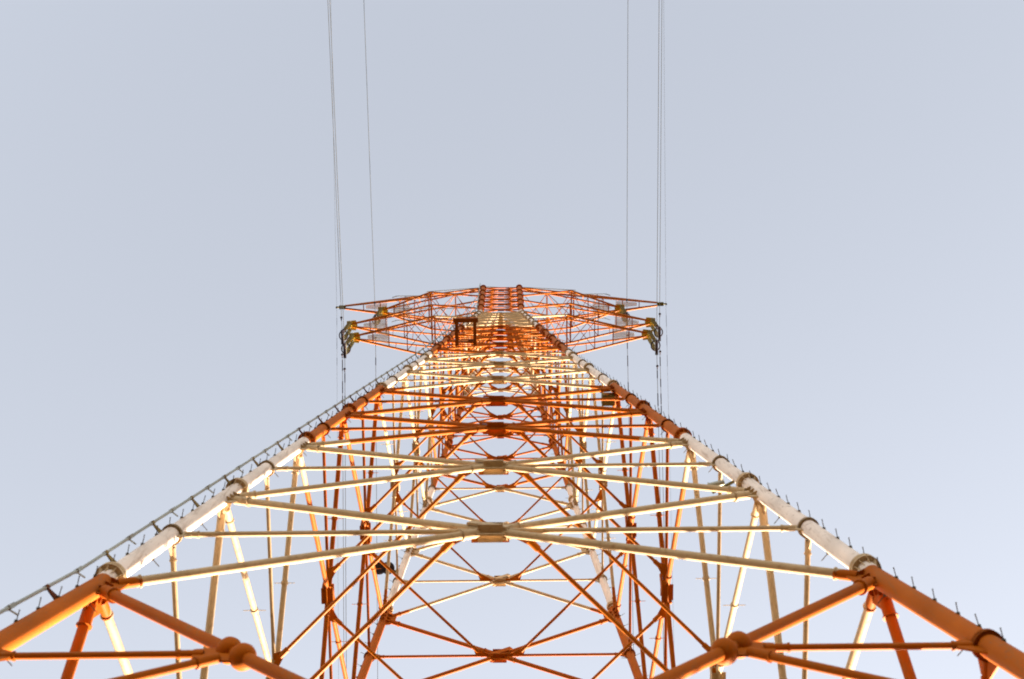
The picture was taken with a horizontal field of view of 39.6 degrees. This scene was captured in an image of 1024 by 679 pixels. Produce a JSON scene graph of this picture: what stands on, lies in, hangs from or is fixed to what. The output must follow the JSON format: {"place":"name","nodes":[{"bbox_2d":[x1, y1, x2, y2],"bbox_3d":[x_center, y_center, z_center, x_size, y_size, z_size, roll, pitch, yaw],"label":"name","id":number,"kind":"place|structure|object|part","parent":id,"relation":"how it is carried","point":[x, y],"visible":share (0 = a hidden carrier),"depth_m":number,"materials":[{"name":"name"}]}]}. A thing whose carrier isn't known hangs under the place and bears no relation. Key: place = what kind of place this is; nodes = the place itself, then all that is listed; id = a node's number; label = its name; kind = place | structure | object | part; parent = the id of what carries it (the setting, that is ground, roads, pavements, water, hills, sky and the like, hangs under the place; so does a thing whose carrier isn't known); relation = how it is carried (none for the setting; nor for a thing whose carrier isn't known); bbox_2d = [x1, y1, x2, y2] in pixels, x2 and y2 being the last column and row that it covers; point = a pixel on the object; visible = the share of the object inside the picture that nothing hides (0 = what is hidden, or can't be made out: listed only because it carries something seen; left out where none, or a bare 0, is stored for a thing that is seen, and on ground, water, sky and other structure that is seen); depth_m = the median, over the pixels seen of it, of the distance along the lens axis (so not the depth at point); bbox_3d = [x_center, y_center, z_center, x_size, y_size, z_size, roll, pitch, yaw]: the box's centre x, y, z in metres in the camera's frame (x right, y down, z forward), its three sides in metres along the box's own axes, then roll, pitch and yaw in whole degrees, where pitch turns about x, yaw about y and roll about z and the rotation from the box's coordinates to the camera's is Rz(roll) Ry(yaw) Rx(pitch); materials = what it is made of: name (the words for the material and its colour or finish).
{"place":"outdoors","nodes":[
{"label":"outdoors","id":0,"kind":"place"},
{"bbox_2d":[0,0,1023,678],"label":"sky","id":1,"kind":"structure","parent":0,"point":[840,280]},
{"bbox_3d":[-11.551,6.763,-0.199,2.600,0.800,2.600,-1,-81,0],"label":"concrete footing","id":2,"kind":"object","parent":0,"visible":0},
{"bbox_2d":[0,283,1023,678],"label":"transmission tower","id":3,"kind":"structure","parent":2,"relation":"on","point":[528,337],"depth_m":43.69,"materials":[{"name":"orange metal"}]},
{"bbox_2d":[339,321,351,343],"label":"insulator string","id":4,"kind":"object","parent":3,"relation":"hanging from","point":[349,330],"visible":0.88,"depth_m":110.62,"materials":[{"name":"brown ceramic"}]},
{"bbox_2d":[328,10,343,623],"bbox_3d":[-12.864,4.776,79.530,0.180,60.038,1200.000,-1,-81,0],"label":"power cable","id":5,"kind":"object","parent":4,"relation":"hanging from","point":[340,300],"visible":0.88,"depth_m":108.10,"materials":[{"name":"metal"}]},
{"bbox_2d":[341,333,353,357],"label":"insulator string","id":6,"kind":"object","parent":3,"relation":"hanging from","point":[346,350],"visible":0.99,"depth_m":104.15,"materials":[{"name":"brown ceramic"}]},
{"bbox_2d":[330,10,346,669],"bbox_3d":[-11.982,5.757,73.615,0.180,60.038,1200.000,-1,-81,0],"label":"power cable","id":7,"kind":"object","parent":6,"relation":"hanging from","point":[343,330],"visible":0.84,"depth_m":101.67,"materials":[{"name":"metal"}]},
{"bbox_2d":[372,307,382,321],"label":"insulator string","id":8,"kind":"object","parent":3,"relation":"attached to","point":[378,314],"visible":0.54,"depth_m":119.35,"materials":[{"name":"brown ceramic"}]},
{"bbox_2d":[364,11,377,678],"bbox_3d":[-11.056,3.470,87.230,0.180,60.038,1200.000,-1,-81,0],"label":"power cable","id":9,"kind":"object","parent":8,"relation":"hanging from","point":[374,302],"visible":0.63,"depth_m":115.50,"materials":[{"name":"metal"}]},
{"bbox_2d":[375,562,395,574],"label":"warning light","id":10,"kind":"object","parent":3,"relation":"attached to","point":[382,570],"visible":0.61,"depth_m":68.94,"materials":[{"name":"black paint"}]},
{"bbox_2d":[601,392,614,405],"bbox_3d":[4.207,2.609,62.206,0.560,0.640,0.472,-1,-81,0],"label":"control cabinet","id":11,"kind":"object","parent":3,"relation":"attached to","point":[608,395],"visible":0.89,"depth_m":61.91,"materials":[{"name":"black metal"}]},
{"bbox_3d":[4.205,2.391,62.169,0.500,0.560,0.030,-1,-81,0],"label":"cabinet door","id":12,"kind":"part","parent":11,"relation":"part of","materials":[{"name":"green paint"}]},
{"bbox_2d":[620,304,629,321],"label":"insulator string","id":13,"kind":"object","parent":3,"relation":"attached to","point":[625,312],"visible":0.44,"depth_m":119.09,"materials":[{"name":"brown ceramic"}]},
{"bbox_2d":[626,51,633,648],"bbox_3d":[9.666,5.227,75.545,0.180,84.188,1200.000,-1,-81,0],"label":"power cable","id":14,"kind":"object","parent":13,"relation":"hanging from","point":[627,186],"visible":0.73,"depth_m":114.36,"materials":[{"name":"metal"}]},
{"bbox_2d":[648,330,660,354],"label":"insulator string","id":15,"kind":"object","parent":3,"relation":"hanging from","point":[654,347],"visible":1,"depth_m":104.35,"materials":[{"name":"brown ceramic"}]},
{"bbox_2d":[656,48,663,654],"bbox_3d":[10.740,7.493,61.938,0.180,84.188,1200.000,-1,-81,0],"label":"power cable","id":16,"kind":"object","parent":15,"relation":"hanging from","point":[657,366],"visible":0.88,"depth_m":101.83,"materials":[{"name":"metal"}]},
{"bbox_2d":[651,318,662,340],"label":"insulator string","id":17,"kind":"object","parent":3,"relation":"hanging from","point":[658,334],"visible":0.9,"depth_m":110.46,"materials":[{"name":"brown ceramic"}]},
{"bbox_2d":[659,22,664,547],"bbox_3d":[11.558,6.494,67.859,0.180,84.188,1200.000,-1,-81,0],"label":"power cable","id":18,"kind":"object","parent":17,"relation":"hanging from","point":[660,230],"visible":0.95,"depth_m":107.64,"materials":[{"name":"metal"}]},
{"bbox_2d":[664,93,673,628],"bbox_3d":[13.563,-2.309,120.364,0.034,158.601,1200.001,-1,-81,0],"label":"earth wire","id":19,"kind":"object","parent":3,"relation":"attached to","point":[666,335],"visible":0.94,"depth_m":124.52,"materials":[{"name":"metal"}]},
{"bbox_2d":[707,479,734,493],"bbox_3d":[6.083,4.136,40.643,0.936,0.312,0.302,-14,-81,2],"label":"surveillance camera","id":20,"kind":"object","parent":3,"relation":"attached to","point":[720,483],"visible":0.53,"depth_m":40.60,"materials":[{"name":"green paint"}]}
]}

